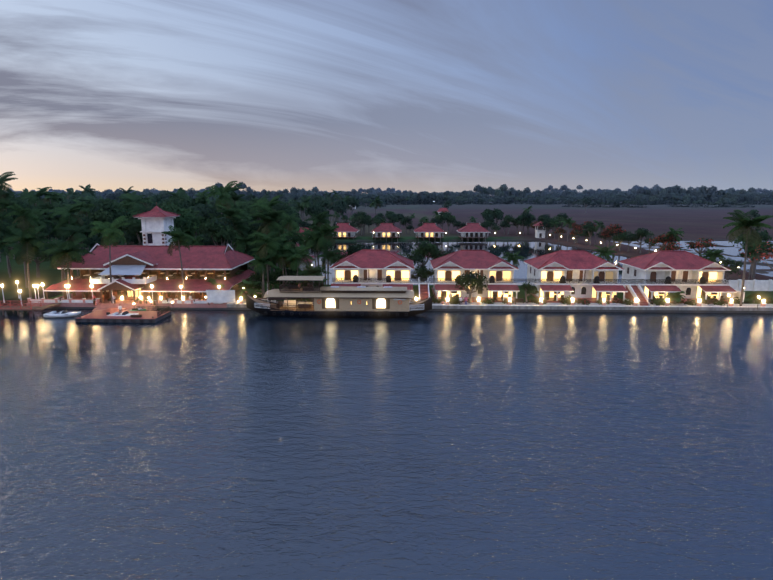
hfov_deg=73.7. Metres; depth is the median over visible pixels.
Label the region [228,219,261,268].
palm
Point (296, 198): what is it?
tree belt
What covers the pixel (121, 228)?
palm
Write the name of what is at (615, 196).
tree belt
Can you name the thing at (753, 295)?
garden palm
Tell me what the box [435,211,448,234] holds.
tree
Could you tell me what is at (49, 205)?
palm
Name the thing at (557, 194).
tree belt
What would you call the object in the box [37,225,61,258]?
tree
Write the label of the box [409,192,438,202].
tree belt
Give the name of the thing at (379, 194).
tree belt
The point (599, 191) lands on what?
tree belt
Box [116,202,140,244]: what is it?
palm
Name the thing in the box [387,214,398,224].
tree
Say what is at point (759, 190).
tree belt
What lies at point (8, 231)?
palm
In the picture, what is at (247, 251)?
garden tree
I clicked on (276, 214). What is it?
palm
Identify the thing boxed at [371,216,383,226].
tree
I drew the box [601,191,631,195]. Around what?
tree belt
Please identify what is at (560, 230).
flame tree
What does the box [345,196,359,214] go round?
field tree
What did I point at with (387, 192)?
tree belt
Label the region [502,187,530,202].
tree belt
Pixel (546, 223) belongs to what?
tree
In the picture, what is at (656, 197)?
tree belt
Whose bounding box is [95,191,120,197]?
tree belt
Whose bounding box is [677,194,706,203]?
tree belt
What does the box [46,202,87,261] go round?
palm
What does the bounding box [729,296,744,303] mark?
tree
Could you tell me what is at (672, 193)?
tree belt
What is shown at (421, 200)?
tree belt
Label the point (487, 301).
bush
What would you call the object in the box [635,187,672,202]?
tree belt
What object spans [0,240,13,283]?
palm
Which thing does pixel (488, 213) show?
tree
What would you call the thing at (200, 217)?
tree
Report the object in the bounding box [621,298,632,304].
bush
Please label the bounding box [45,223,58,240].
palm
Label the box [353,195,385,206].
tree belt
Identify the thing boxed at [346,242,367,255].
tree
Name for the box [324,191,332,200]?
palm
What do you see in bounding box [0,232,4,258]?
tree
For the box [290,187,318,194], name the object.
tree belt
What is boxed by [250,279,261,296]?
garden tree
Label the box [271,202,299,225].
tree
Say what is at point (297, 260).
palm
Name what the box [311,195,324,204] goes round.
tree
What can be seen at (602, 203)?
tree belt
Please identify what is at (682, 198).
tree belt
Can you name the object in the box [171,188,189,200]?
palm
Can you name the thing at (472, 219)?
tree
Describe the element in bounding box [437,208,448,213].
red roof house
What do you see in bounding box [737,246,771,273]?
flame tree
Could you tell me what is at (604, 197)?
tree belt
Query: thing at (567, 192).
tree belt
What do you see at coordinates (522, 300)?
promenade benches
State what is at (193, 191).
tree belt
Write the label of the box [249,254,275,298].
palm
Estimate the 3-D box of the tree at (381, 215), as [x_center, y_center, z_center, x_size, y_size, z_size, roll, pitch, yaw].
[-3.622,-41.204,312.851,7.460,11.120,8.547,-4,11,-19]
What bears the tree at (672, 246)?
on the ground
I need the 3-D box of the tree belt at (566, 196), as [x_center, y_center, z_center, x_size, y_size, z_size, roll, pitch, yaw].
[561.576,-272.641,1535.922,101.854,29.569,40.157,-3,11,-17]
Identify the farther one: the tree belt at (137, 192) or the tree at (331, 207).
the tree belt at (137, 192)
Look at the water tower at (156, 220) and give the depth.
125.96 m
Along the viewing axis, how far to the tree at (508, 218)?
282.89 m
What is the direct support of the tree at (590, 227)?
on the ground
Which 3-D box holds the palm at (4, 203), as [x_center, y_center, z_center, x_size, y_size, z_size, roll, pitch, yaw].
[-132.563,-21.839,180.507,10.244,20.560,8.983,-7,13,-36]
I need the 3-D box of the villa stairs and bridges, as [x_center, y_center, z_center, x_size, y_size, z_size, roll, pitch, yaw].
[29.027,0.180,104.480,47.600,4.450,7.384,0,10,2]
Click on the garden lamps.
(728, 295)
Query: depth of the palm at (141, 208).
209.36 m
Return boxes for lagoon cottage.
[333,222,358,238]
[371,223,401,240]
[414,223,444,240]
[457,223,489,240]
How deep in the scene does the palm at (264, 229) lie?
129.39 m
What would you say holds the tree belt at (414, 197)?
on the ground
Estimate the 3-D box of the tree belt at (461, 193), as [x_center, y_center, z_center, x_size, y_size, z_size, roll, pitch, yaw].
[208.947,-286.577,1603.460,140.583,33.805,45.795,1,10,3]
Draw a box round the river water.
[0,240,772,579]
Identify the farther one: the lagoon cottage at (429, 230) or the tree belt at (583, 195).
the tree belt at (583, 195)
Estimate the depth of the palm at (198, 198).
316.23 m
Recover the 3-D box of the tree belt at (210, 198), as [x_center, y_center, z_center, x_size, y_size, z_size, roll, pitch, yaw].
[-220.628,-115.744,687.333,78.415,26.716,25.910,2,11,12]
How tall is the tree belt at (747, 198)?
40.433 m
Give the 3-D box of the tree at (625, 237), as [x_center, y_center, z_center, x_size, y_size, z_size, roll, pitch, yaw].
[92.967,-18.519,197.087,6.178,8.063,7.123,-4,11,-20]
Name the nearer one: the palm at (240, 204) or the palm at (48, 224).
the palm at (48, 224)
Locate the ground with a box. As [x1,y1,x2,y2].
[0,199,772,303]
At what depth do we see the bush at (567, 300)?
101.92 m
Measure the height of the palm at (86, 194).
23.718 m
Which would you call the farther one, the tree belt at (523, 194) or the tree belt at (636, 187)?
the tree belt at (636, 187)
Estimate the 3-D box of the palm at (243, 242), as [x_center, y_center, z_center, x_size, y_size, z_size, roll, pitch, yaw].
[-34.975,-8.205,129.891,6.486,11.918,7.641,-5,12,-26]
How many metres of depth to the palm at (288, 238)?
133.38 m
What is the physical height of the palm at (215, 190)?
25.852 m
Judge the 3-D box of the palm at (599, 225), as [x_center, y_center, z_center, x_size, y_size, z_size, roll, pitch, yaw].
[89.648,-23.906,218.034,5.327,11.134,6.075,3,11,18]
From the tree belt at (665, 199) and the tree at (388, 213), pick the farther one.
the tree belt at (665, 199)
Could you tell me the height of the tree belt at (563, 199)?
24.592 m
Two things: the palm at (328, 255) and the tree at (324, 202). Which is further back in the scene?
the tree at (324, 202)
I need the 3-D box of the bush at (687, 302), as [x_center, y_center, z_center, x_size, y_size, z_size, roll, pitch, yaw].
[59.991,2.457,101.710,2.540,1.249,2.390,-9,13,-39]
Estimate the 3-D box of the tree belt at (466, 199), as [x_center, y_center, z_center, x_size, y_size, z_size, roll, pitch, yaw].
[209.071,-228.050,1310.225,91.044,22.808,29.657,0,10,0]
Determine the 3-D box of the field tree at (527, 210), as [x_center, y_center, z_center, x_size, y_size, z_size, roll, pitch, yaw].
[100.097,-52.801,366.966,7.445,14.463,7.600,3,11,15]
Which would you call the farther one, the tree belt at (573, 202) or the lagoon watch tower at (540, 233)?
the tree belt at (573, 202)
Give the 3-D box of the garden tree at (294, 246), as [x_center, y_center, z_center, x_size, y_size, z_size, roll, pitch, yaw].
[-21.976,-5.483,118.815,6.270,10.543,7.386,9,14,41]
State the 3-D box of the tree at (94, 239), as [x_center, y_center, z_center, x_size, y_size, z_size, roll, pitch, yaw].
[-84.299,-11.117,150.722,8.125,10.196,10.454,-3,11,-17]
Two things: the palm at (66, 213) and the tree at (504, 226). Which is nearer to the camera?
the palm at (66, 213)
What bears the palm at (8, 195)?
on the ground
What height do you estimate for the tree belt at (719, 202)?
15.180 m
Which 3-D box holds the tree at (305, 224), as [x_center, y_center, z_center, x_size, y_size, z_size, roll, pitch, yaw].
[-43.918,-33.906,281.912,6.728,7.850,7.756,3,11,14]
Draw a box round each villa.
[330,249,414,301]
[430,250,519,301]
[523,250,627,302]
[618,250,736,303]
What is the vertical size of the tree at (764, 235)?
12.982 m
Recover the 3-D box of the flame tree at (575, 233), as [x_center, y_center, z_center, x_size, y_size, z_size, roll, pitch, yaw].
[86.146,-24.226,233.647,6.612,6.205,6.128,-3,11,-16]
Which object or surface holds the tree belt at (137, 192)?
on the ground
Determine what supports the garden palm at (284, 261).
on the garden paths
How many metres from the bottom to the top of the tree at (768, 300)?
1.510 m
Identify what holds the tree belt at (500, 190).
on the ground
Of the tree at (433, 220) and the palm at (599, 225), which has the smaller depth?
the palm at (599, 225)
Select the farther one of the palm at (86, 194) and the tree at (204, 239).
the palm at (86, 194)
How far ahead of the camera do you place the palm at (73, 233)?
135.26 m
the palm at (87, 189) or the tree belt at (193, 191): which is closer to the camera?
the palm at (87, 189)
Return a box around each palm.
[0,172,17,253]
[0,192,15,201]
[0,198,17,254]
[0,211,13,261]
[0,223,22,277]
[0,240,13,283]
[3,225,55,298]
[4,204,42,273]
[7,243,43,287]
[14,187,53,209]
[25,209,54,265]
[31,203,52,226]
[34,188,65,238]
[37,202,59,240]
[40,241,86,295]
[43,238,94,297]
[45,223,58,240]
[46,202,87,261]
[57,224,91,275]
[64,188,79,199]
[68,199,94,217]
[76,195,94,199]
[77,192,97,201]
[78,196,95,204]
[79,184,96,197]
[89,216,129,302]
[93,198,116,211]
[113,210,135,244]
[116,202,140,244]
[118,193,151,244]
[119,186,133,200]
[135,195,152,209]
[161,225,197,299]
[167,189,191,203]
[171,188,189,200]
[174,208,193,224]
[178,220,198,241]
[180,236,204,245]
[193,190,208,203]
[199,193,210,204]
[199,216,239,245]
[204,181,238,216]
[207,278,231,289]
[215,205,247,250]
[220,183,243,200]
[221,217,250,249]
[222,270,243,284]
[226,204,238,246]
[227,200,252,219]
[228,192,244,206]
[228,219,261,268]
[232,234,256,266]
[235,211,253,220]
[238,279,262,297]
[247,197,267,219]
[248,212,288,243]
[248,233,285,298]
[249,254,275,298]
[250,241,278,289]
[251,195,282,221]
[252,230,270,244]
[255,206,286,266]
[270,243,297,282]
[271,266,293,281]
[272,246,297,298]
[272,283,288,288]
[278,236,296,267]
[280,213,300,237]
[280,228,300,243]
[283,245,315,282]
[287,281,306,287]
[294,202,305,227]
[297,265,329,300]
[298,231,331,262]
[299,195,312,220]
[307,225,336,267]
[311,279,327,287]
[312,223,338,275]
[317,248,343,285]
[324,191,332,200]
[332,190,342,216]
[549,219,560,238]
[559,217,575,241]
[593,220,605,244]
[666,227,683,241]
[723,210,772,305]
[744,291,764,302]
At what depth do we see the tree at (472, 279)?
102.09 m
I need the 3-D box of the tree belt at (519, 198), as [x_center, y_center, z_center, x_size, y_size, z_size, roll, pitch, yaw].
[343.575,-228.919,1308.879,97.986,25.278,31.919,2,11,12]
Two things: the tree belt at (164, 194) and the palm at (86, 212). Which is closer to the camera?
the palm at (86, 212)
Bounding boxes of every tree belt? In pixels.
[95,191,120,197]
[106,192,153,200]
[114,188,150,192]
[115,190,170,199]
[134,190,163,194]
[185,188,201,194]
[195,194,244,200]
[204,182,259,197]
[238,187,251,193]
[259,197,294,201]
[261,189,288,198]
[268,189,302,199]
[281,194,316,201]
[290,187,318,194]
[317,191,351,200]
[350,188,376,195]
[353,192,383,202]
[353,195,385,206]
[358,188,380,193]
[359,194,409,204]
[370,187,394,191]
[380,194,428,204]
[382,190,407,196]
[404,195,433,203]
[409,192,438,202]
[417,191,450,204]
[432,192,472,202]
[437,194,470,204]
[452,196,484,203]
[459,190,488,195]
[472,197,500,204]
[473,184,508,202]
[486,187,515,202]
[492,195,512,203]
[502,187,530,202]
[503,195,540,203]
[516,190,546,198]
[524,194,558,202]
[529,197,555,204]
[531,192,555,196]
[537,196,568,203]
[541,196,582,202]
[544,185,567,192]
[552,192,578,200]
[557,185,587,193]
[558,194,587,202]
[562,190,594,200]
[562,200,594,206]
[567,197,601,204]
[579,194,607,202]
[586,193,609,200]
[590,189,609,192]
[591,200,619,207]
[592,197,613,204]
[597,195,629,203]
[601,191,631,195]
[609,189,641,200]
[609,194,653,202]
[612,198,647,207]
[625,193,663,204]
[632,184,658,190]
[633,197,680,203]
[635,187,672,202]
[637,192,684,202]
[655,186,681,200]
[663,194,691,204]
[667,199,689,206]
[670,185,717,201]
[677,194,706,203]
[692,200,730,206]
[703,192,743,201]
[711,189,752,204]
[711,196,737,204]
[722,201,754,207]
[723,191,766,201]
[725,187,758,194]
[725,188,761,192]
[733,192,772,202]
[736,194,772,204]
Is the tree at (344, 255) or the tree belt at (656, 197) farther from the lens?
the tree belt at (656, 197)
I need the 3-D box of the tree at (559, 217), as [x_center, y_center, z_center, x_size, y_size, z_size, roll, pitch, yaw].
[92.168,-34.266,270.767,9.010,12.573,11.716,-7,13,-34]
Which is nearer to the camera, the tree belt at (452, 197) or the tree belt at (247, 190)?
the tree belt at (452, 197)
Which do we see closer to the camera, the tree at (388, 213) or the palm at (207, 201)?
the tree at (388, 213)
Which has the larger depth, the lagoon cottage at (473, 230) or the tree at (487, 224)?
the tree at (487, 224)
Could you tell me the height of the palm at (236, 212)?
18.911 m
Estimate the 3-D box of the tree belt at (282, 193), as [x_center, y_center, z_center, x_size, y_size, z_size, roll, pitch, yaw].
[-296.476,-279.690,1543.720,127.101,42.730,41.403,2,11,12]
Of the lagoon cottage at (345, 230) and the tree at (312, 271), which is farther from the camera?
the lagoon cottage at (345, 230)
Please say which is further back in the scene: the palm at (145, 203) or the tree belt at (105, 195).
the tree belt at (105, 195)
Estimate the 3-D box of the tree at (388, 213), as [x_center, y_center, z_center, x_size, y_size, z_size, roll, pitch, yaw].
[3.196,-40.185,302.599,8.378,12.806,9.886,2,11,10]
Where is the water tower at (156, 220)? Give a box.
[133,203,179,245]
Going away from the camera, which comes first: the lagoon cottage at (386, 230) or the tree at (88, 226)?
the tree at (88, 226)
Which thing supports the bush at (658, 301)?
on the ground
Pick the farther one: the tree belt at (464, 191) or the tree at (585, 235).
the tree belt at (464, 191)
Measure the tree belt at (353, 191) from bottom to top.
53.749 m
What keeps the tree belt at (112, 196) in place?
on the ground
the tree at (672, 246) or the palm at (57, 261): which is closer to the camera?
the palm at (57, 261)
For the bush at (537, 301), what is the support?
on the promenade and terrace
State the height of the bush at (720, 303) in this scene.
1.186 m
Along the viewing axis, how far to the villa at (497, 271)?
107.64 m
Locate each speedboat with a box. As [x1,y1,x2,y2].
[43,310,80,317]
[106,311,138,315]
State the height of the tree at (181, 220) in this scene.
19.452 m
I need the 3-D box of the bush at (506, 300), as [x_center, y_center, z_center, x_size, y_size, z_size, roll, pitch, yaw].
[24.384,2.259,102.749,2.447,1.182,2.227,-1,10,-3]
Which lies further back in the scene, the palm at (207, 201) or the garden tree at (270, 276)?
the palm at (207, 201)
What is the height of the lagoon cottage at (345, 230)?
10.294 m
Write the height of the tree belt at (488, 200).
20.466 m
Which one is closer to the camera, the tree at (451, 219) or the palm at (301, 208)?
the tree at (451, 219)
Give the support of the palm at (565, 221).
on the ground
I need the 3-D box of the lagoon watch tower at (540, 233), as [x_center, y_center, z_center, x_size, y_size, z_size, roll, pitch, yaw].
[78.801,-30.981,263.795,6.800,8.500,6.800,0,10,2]
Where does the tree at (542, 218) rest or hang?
on the ground
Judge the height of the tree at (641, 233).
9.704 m
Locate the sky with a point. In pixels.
(430, 96)
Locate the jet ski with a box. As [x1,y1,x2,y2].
[129,307,145,310]
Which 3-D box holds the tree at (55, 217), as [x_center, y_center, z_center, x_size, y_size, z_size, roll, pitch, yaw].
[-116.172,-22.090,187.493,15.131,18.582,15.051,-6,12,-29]
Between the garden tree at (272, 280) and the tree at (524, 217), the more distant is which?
the tree at (524, 217)
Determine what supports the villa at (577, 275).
on the ground
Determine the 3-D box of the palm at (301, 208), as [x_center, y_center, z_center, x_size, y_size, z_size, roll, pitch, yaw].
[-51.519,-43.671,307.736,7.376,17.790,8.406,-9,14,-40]
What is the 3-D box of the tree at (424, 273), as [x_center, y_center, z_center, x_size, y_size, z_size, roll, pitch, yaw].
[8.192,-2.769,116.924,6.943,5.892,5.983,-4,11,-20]
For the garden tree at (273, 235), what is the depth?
125.63 m
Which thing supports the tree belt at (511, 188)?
on the ground
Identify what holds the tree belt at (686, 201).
on the ground
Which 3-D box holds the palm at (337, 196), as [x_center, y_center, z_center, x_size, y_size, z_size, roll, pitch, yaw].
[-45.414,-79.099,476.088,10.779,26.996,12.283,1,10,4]
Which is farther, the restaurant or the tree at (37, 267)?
the tree at (37, 267)
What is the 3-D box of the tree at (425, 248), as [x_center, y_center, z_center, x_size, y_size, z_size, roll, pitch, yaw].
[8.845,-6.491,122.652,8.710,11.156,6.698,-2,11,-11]
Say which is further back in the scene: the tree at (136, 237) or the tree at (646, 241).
the tree at (646, 241)
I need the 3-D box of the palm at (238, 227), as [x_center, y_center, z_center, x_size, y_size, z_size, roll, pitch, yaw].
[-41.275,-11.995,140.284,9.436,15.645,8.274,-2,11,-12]
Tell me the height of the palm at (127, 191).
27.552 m
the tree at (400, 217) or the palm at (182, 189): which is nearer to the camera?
the palm at (182, 189)
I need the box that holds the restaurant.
[43,243,258,303]
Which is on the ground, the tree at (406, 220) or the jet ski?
the tree at (406, 220)
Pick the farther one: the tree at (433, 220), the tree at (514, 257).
the tree at (433, 220)
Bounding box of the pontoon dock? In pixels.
[75,306,170,322]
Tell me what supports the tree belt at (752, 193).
on the ground
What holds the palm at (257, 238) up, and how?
on the ground
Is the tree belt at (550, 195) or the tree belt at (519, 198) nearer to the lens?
the tree belt at (519, 198)
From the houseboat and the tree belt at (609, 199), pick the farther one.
the tree belt at (609, 199)
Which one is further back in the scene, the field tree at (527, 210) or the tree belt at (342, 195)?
the tree belt at (342, 195)
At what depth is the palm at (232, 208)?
200.65 m
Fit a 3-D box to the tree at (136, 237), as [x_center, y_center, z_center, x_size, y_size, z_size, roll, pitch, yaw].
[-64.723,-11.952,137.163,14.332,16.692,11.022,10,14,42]
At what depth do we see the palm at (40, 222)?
156.42 m
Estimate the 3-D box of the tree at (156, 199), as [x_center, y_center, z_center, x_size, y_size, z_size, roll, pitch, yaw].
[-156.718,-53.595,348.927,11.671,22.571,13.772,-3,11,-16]
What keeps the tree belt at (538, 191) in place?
on the ground
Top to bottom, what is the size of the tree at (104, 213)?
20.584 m
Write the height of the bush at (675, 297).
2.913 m
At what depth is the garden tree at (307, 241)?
126.20 m
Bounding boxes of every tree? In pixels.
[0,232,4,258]
[2,219,27,272]
[4,197,32,245]
[24,241,53,277]
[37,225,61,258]
[38,241,82,278]
[43,203,86,240]
[56,214,100,255]
[84,235,103,249]
[87,198,132,244]
[115,213,142,244]
[147,194,163,207]
[158,195,189,210]
[158,202,199,232]
[191,203,214,213]
[192,208,223,230]
[193,210,208,235]
[193,234,220,245]
[238,243,260,280]
[249,270,270,290]
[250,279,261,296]
[253,232,287,270]
[260,270,280,288]
[267,275,285,288]
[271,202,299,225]
[272,267,302,284]
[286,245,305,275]
[287,230,307,267]
[298,228,316,266]
[301,195,312,218]
[301,221,310,227]
[303,211,334,273]
[305,204,317,217]
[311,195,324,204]
[311,226,338,284]
[313,206,329,217]
[320,198,329,209]
[328,203,335,220]
[330,248,348,265]
[333,205,346,221]
[333,211,340,218]
[335,200,346,219]
[340,213,348,221]
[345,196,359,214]
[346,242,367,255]
[351,211,368,235]
[356,210,371,234]
[368,196,382,227]
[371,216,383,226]
[374,213,385,221]
[385,211,397,217]
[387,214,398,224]
[397,213,405,228]
[400,216,412,233]
[407,239,440,270]
[411,264,433,281]
[424,249,449,266]
[429,218,440,225]
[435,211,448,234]
[442,200,451,208]
[442,212,456,234]
[453,220,461,233]
[454,271,487,302]
[468,216,476,222]
[481,208,496,229]
[481,220,490,234]
[485,218,497,233]
[491,225,500,235]
[494,208,503,231]
[498,220,510,234]
[500,214,515,234]
[501,251,524,267]
[511,218,521,234]
[517,211,530,234]
[520,282,538,302]
[521,218,533,234]
[523,206,532,212]
[528,214,535,233]
[530,222,540,229]
[537,215,550,227]
[540,217,556,237]
[552,213,568,236]
[552,227,567,240]
[566,222,582,237]
[569,230,580,242]
[580,229,593,239]
[581,197,591,212]
[583,223,596,244]
[593,245,615,262]
[596,230,612,247]
[600,228,613,247]
[602,223,626,249]
[612,232,624,250]
[620,231,636,251]
[629,227,654,252]
[642,237,656,253]
[648,234,675,247]
[654,241,681,251]
[655,232,681,246]
[685,237,717,255]
[696,294,714,302]
[701,248,725,264]
[716,258,743,279]
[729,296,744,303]
[732,229,772,278]
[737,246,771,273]
[742,241,766,279]
[746,209,760,218]
[748,242,772,269]
[759,296,772,303]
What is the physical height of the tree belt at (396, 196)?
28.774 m
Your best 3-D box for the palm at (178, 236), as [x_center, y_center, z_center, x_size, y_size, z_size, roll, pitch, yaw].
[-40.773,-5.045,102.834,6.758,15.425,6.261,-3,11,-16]
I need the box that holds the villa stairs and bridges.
[412,278,648,305]
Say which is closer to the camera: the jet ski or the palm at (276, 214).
the jet ski
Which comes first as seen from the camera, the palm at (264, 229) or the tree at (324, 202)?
the palm at (264, 229)
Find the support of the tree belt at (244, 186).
on the ground
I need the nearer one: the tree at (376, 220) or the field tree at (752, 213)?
the tree at (376, 220)
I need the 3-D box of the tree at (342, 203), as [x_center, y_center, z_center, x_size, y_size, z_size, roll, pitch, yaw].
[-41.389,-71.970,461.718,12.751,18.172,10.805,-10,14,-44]
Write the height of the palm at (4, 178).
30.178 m
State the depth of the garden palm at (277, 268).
120.02 m
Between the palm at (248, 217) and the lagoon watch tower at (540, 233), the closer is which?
the palm at (248, 217)
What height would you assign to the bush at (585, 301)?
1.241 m
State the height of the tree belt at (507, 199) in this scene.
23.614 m
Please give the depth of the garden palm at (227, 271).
113.46 m
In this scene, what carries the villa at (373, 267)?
on the ground
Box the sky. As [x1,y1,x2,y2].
[0,0,772,193]
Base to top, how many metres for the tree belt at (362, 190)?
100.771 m
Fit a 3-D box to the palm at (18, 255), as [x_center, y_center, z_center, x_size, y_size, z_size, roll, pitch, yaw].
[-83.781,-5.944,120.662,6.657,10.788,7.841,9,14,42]
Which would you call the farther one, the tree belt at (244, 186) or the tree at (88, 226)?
the tree belt at (244, 186)
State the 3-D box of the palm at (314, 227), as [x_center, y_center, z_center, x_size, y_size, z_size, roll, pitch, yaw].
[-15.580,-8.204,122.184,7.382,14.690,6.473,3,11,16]
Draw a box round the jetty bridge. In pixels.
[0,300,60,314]
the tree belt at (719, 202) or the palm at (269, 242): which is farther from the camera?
the tree belt at (719, 202)
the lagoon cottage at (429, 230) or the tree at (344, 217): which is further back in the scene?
the tree at (344, 217)
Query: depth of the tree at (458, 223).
289.96 m
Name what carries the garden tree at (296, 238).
on the ground
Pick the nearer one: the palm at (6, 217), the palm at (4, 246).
the palm at (4, 246)
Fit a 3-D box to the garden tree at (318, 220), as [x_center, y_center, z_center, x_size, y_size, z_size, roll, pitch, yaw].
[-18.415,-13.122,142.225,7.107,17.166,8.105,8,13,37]
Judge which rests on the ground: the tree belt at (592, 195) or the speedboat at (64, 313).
the tree belt at (592, 195)
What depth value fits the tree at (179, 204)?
197.64 m
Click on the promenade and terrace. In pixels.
(219, 299)
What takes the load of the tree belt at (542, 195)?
on the ground
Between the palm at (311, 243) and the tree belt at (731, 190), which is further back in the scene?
the tree belt at (731, 190)
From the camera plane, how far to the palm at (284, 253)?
106.72 m
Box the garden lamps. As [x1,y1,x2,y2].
[133,232,759,309]
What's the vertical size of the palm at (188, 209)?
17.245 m
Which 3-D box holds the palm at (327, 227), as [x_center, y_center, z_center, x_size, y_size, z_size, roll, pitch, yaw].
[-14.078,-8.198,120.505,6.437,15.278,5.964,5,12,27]
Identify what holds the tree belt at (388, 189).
on the ground
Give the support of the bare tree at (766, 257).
on the ground
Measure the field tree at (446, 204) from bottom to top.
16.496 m
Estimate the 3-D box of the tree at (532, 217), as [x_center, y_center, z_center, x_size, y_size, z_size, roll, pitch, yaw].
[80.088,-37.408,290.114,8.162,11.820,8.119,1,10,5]
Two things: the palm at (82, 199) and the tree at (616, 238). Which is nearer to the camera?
the tree at (616, 238)
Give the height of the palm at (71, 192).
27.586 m
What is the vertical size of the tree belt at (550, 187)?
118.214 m
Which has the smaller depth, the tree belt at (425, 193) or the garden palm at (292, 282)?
the garden palm at (292, 282)
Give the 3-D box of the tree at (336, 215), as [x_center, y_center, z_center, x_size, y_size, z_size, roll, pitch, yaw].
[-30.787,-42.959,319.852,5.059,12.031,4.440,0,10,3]
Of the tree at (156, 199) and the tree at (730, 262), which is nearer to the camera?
the tree at (730, 262)
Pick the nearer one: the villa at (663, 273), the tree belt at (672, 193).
the villa at (663, 273)
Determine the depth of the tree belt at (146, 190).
2032.06 m
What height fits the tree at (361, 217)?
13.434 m
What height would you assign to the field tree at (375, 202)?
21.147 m
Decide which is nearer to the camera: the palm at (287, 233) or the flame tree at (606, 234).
the palm at (287, 233)
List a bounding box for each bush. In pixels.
[449,295,462,304]
[482,298,493,303]
[502,298,515,303]
[534,296,546,303]
[561,295,577,304]
[578,299,589,304]
[597,298,609,304]
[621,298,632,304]
[650,295,670,305]
[664,291,686,303]
[684,299,696,305]
[714,300,724,305]
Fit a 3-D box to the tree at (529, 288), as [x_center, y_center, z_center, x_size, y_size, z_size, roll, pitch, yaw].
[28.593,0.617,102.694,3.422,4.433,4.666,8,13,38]
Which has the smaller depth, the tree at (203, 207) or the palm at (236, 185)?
the tree at (203, 207)
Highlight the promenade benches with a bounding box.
[60,297,717,304]
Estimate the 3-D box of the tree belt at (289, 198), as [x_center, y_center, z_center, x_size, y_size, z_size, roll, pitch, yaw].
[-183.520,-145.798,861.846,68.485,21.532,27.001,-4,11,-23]
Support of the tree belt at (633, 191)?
on the ground
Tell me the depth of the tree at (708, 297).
103.63 m
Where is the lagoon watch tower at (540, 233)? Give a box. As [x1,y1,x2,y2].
[533,221,545,237]
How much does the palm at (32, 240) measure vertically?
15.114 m
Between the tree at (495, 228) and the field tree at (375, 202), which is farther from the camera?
the field tree at (375, 202)
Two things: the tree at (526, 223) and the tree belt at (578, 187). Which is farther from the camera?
the tree belt at (578, 187)
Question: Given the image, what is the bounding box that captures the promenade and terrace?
[0,279,772,312]
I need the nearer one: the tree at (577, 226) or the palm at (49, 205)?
the palm at (49, 205)
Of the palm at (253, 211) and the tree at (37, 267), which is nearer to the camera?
the tree at (37, 267)
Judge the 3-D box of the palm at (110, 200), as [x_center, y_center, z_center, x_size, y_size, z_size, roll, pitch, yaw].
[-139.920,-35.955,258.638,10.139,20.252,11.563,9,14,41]
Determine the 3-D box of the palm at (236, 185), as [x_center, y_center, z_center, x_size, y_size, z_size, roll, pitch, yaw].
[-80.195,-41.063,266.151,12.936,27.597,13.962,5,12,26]
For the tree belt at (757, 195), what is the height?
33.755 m
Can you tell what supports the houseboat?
on the river water
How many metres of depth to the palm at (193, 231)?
158.18 m
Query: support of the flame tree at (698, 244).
on the ground
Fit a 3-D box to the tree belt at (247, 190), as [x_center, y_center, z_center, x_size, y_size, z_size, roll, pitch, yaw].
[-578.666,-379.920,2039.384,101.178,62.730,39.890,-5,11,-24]
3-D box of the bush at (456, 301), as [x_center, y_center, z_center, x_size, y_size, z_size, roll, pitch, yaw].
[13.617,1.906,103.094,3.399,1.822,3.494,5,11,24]
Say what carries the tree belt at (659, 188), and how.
on the ground
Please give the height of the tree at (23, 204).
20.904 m
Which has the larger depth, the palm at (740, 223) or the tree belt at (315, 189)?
the tree belt at (315, 189)
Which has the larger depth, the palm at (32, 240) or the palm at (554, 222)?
the palm at (554, 222)
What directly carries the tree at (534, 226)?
on the ground
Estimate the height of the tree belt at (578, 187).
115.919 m
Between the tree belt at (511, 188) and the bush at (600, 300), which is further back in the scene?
the tree belt at (511, 188)
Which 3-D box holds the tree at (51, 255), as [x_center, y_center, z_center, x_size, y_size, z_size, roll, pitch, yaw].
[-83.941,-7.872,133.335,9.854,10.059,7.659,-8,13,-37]
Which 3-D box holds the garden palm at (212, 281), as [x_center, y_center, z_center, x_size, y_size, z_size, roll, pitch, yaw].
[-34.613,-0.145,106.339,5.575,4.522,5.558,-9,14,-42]
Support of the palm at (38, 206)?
on the ground
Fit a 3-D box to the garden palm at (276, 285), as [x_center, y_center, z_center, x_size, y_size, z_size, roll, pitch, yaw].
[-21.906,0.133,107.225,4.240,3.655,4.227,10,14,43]
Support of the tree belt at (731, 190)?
on the ground
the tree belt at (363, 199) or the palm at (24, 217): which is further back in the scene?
the tree belt at (363, 199)
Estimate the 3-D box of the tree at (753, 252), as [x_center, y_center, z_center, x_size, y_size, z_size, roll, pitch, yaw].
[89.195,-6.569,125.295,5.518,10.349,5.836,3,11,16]
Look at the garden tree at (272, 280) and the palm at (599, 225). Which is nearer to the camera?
the garden tree at (272, 280)
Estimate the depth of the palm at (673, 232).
172.80 m
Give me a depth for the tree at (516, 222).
284.07 m
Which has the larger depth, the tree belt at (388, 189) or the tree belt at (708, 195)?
the tree belt at (388, 189)
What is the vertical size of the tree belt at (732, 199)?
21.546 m
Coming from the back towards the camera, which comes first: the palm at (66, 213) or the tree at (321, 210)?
the tree at (321, 210)
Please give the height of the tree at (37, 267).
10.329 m
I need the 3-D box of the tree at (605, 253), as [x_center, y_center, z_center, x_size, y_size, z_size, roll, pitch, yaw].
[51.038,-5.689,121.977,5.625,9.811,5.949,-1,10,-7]
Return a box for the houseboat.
[241,276,434,316]
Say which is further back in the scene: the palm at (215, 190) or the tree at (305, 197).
the tree at (305, 197)
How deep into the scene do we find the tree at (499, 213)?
301.47 m

